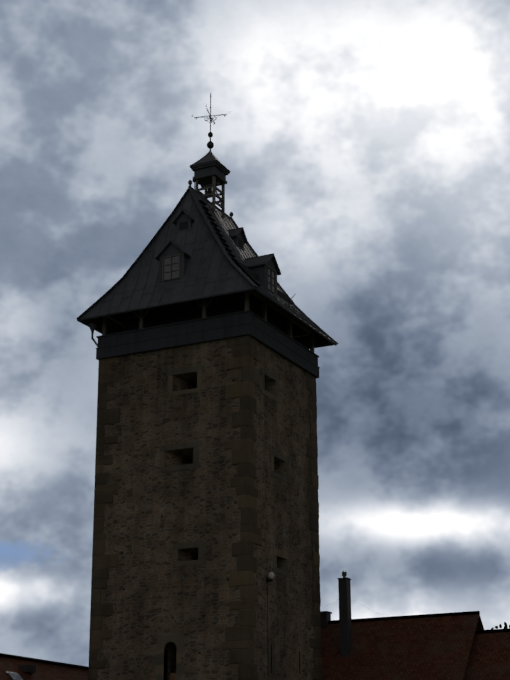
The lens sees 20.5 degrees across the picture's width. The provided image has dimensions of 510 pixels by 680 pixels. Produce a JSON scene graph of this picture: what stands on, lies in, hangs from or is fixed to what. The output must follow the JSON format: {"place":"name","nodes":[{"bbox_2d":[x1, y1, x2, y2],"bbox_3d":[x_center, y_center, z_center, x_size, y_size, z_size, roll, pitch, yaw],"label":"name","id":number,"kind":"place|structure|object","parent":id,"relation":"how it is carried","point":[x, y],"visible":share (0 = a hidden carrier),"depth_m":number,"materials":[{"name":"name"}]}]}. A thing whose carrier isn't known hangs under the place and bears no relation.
{"place":"outdoors","nodes":[
{"label":"outdoors","id":0,"kind":"place"},
{"bbox_2d":[0,653,88,679],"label":"roof","id":1,"kind":"structure","parent":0,"point":[49,670],"depth_m":66.50,"materials":[{"name":"red tile"}]},
{"bbox_2d":[5,665,35,679],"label":"skylight frames","id":2,"kind":"structure","parent":1,"relation":"in","point":[29,668],"depth_m":64.82,"materials":[{"name":"grey metal"}]},
{"bbox_2d":[8,672,22,679],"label":"skylight glass","id":3,"kind":"object","parent":2,"relation":"in","point":[15,676],"visible":0.8,"depth_m":63.47,"materials":[{"name":"grey glass"}]},
{"bbox_2d":[0,0,509,666],"label":"sky","id":4,"kind":"structure","parent":0,"point":[364,145],"materials":[{"name":"grey"}]},
{"bbox_2d":[321,611,483,679],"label":"roof","id":5,"kind":"structure","parent":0,"point":[438,646],"depth_m":66.12,"materials":[{"name":"red tile"}]},
{"bbox_2d":[464,628,509,679],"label":"roof","id":6,"kind":"structure","parent":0,"point":[489,657],"depth_m":64.29,"materials":[{"name":"red tile"}]},
{"label":"ground","id":7,"kind":"structure","parent":0,"visible":0},
{"bbox_2d":[89,335,321,679],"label":"corner quoins","id":8,"kind":"object","parent":7,"relation":"on","point":[238,643],"visible":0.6,"depth_m":63.98,"materials":[{"name":"stone"}]},
{"bbox_2d":[98,339,314,679],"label":"tower shaft","id":9,"kind":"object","parent":7,"relation":"on","point":[153,514],"visible":0.75,"depth_m":64.07,"materials":[{"name":"stone"}]},
{"bbox_2d":[88,323,98,679],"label":"downspout","id":10,"kind":"object","parent":9,"relation":"attached to","point":[92,326],"visible":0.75,"depth_m":66.44,"materials":[{"name":"metal"}]},
{"bbox_2d":[170,673,175,679],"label":"arched window boards","id":11,"kind":"object","parent":9,"relation":"attached to","point":[172,676],"visible":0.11,"depth_m":61.99,"materials":[{"name":"brown wood"}]},
{"bbox_2d":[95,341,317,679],"bbox_3d":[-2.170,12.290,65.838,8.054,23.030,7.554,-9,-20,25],"label":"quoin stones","id":12,"kind":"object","parent":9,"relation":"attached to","point":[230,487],"visible":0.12,"depth_m":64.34,"materials":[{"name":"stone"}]},
{"bbox_2d":[102,290,314,351],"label":"support posts","id":13,"kind":"object","parent":9,"relation":"on","point":[307,331],"visible":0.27,"depth_m":68.39,"materials":[{"name":"brown wood"}]},
{"bbox_2d":[76,186,337,343],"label":"roof seams","id":14,"kind":"object","parent":13,"relation":"on","point":[302,315],"visible":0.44,"depth_m":68.72,"materials":[{"name":"metal"}]},
{"bbox_2d":[162,254,179,280],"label":"dormer window frame","id":15,"kind":"object","parent":14,"relation":"attached to","point":[170,271],"visible":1,"depth_m":67.32,"materials":[{"name":"brown wood"}]},
{"bbox_2d":[164,256,178,279],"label":"window panes","id":16,"kind":"structure","parent":15,"relation":"in","point":[175,259],"depth_m":67.36,"materials":[{"name":"grey glass"}]},
{"bbox_2d":[77,190,336,348],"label":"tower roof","id":17,"kind":"structure","parent":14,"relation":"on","point":[321,339],"depth_m":67.89,"materials":[{"name":"grey tile"}]},
{"bbox_2d":[155,239,190,282],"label":"dormer cladding","id":18,"kind":"structure","parent":17,"relation":"on","point":[171,247],"depth_m":67.53,"materials":[{"name":"wood"}]},
{"bbox_2d":[172,209,194,233],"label":"dormer cladding","id":19,"kind":"structure","parent":17,"relation":"attached to","point":[183,215],"depth_m":69.02,"materials":[{"name":"wood"}]},
{"bbox_2d":[179,221,187,230],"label":"dormer window","id":20,"kind":"structure","parent":19,"relation":"attached to","point":[183,225],"depth_m":68.91,"materials":[{"name":"black glass"}]},
{"bbox_2d":[195,175,224,218],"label":"belfry frame","id":21,"kind":"object","parent":17,"relation":"on","point":[214,194],"visible":0.73,"depth_m":72.06,"materials":[{"name":"brown wood"}]},
{"bbox_2d":[190,151,230,185],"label":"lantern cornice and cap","id":22,"kind":"structure","parent":17,"relation":"on","point":[207,166],"depth_m":72.25,"materials":[{"name":"grey metal"}]},
{"bbox_2d":[191,93,226,150],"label":"weather vane","id":23,"kind":"object","parent":22,"relation":"on","point":[210,144],"visible":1,"depth_m":73.53,"materials":[{"name":"metal"}]},
{"bbox_2d":[188,180,232,219],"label":"roof finials","id":24,"kind":"object","parent":17,"relation":"on","point":[190,184],"visible":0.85,"depth_m":70.42,"materials":[{"name":"metal"}]},
{"bbox_2d":[198,200,260,287],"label":"roof ladder steps","id":25,"kind":"structure","parent":17,"relation":"on","point":[246,273],"depth_m":67.78,"materials":[{"name":"metal"}]},
{"bbox_2d":[228,227,247,250],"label":"dormer cladding","id":26,"kind":"structure","parent":17,"relation":"attached to","point":[235,234],"depth_m":71.18,"materials":[{"name":"wood"}]},
{"bbox_2d":[238,238,242,248],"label":"dormer window","id":27,"kind":"structure","parent":26,"relation":"attached to","point":[240,243],"depth_m":71.08,"materials":[{"name":"black glass"}]},
{"bbox_2d":[245,253,280,295],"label":"dormer cladding","id":28,"kind":"structure","parent":17,"relation":"on","point":[257,265],"depth_m":68.98,"materials":[{"name":"wood"}]},
{"bbox_2d":[267,266,275,294],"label":"dormer window frame","id":29,"kind":"object","parent":14,"relation":"attached to","point":[271,280],"visible":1,"depth_m":68.99,"materials":[{"name":"brown wood"}]},
{"bbox_2d":[268,268,274,292],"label":"window panes","id":30,"kind":"structure","parent":29,"relation":"attached to","point":[269,280],"depth_m":69.05,"materials":[{"name":"grey glass"}]},
{"bbox_2d":[96,310,319,377],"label":"parapet","id":31,"kind":"structure","parent":13,"relation":"attached to","point":[237,324],"depth_m":66.56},
{"bbox_2d":[125,263,292,337],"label":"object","id":32,"kind":"object","parent":9,"relation":"on","point":[192,310],"visible":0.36,"depth_m":67.82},
{"bbox_2d":[155,364,302,679],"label":"window surrounds","id":33,"kind":"object","parent":9,"relation":"attached to","point":[164,640],"visible":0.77,"depth_m":64.12,"materials":[{"name":"brown stone"}]},
{"bbox_2d":[266,401,314,670],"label":"wall lamp bracket and cables","id":34,"kind":"object","parent":9,"relation":"attached to","point":[268,580],"visible":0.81,"depth_m":66.09,"materials":[{"name":"black metal"}]},
{"bbox_2d":[268,572,273,578],"bbox_3d":[0.715,10.489,62.652,0.310,0.347,0.310,-9,-20,25],"label":"lamp","id":35,"kind":"object","parent":34,"relation":"attached to","point":[270,575],"depth_m":62.54,"materials":[{"name":"white glass"}]},
{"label":"far tree trunk and limbs","id":36,"kind":"object","parent":7,"relation":"on","visible":0},
{"bbox_2d":[491,622,509,628],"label":"tree foliage","id":37,"kind":"object","parent":36,"relation":"attached to","point":[505,626],"depth_m":81.64,"materials":[{"name":"green plant"}]},
{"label":"house","id":38,"kind":"object","parent":7,"relation":"on","visible":0},
{"bbox_2d":[320,577,351,656],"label":"chimneys","id":39,"kind":"object","parent":38,"relation":"on","point":[345,624],"visible":0.71,"depth_m":67.68,"materials":[{"name":"grey metal"}]}
]}

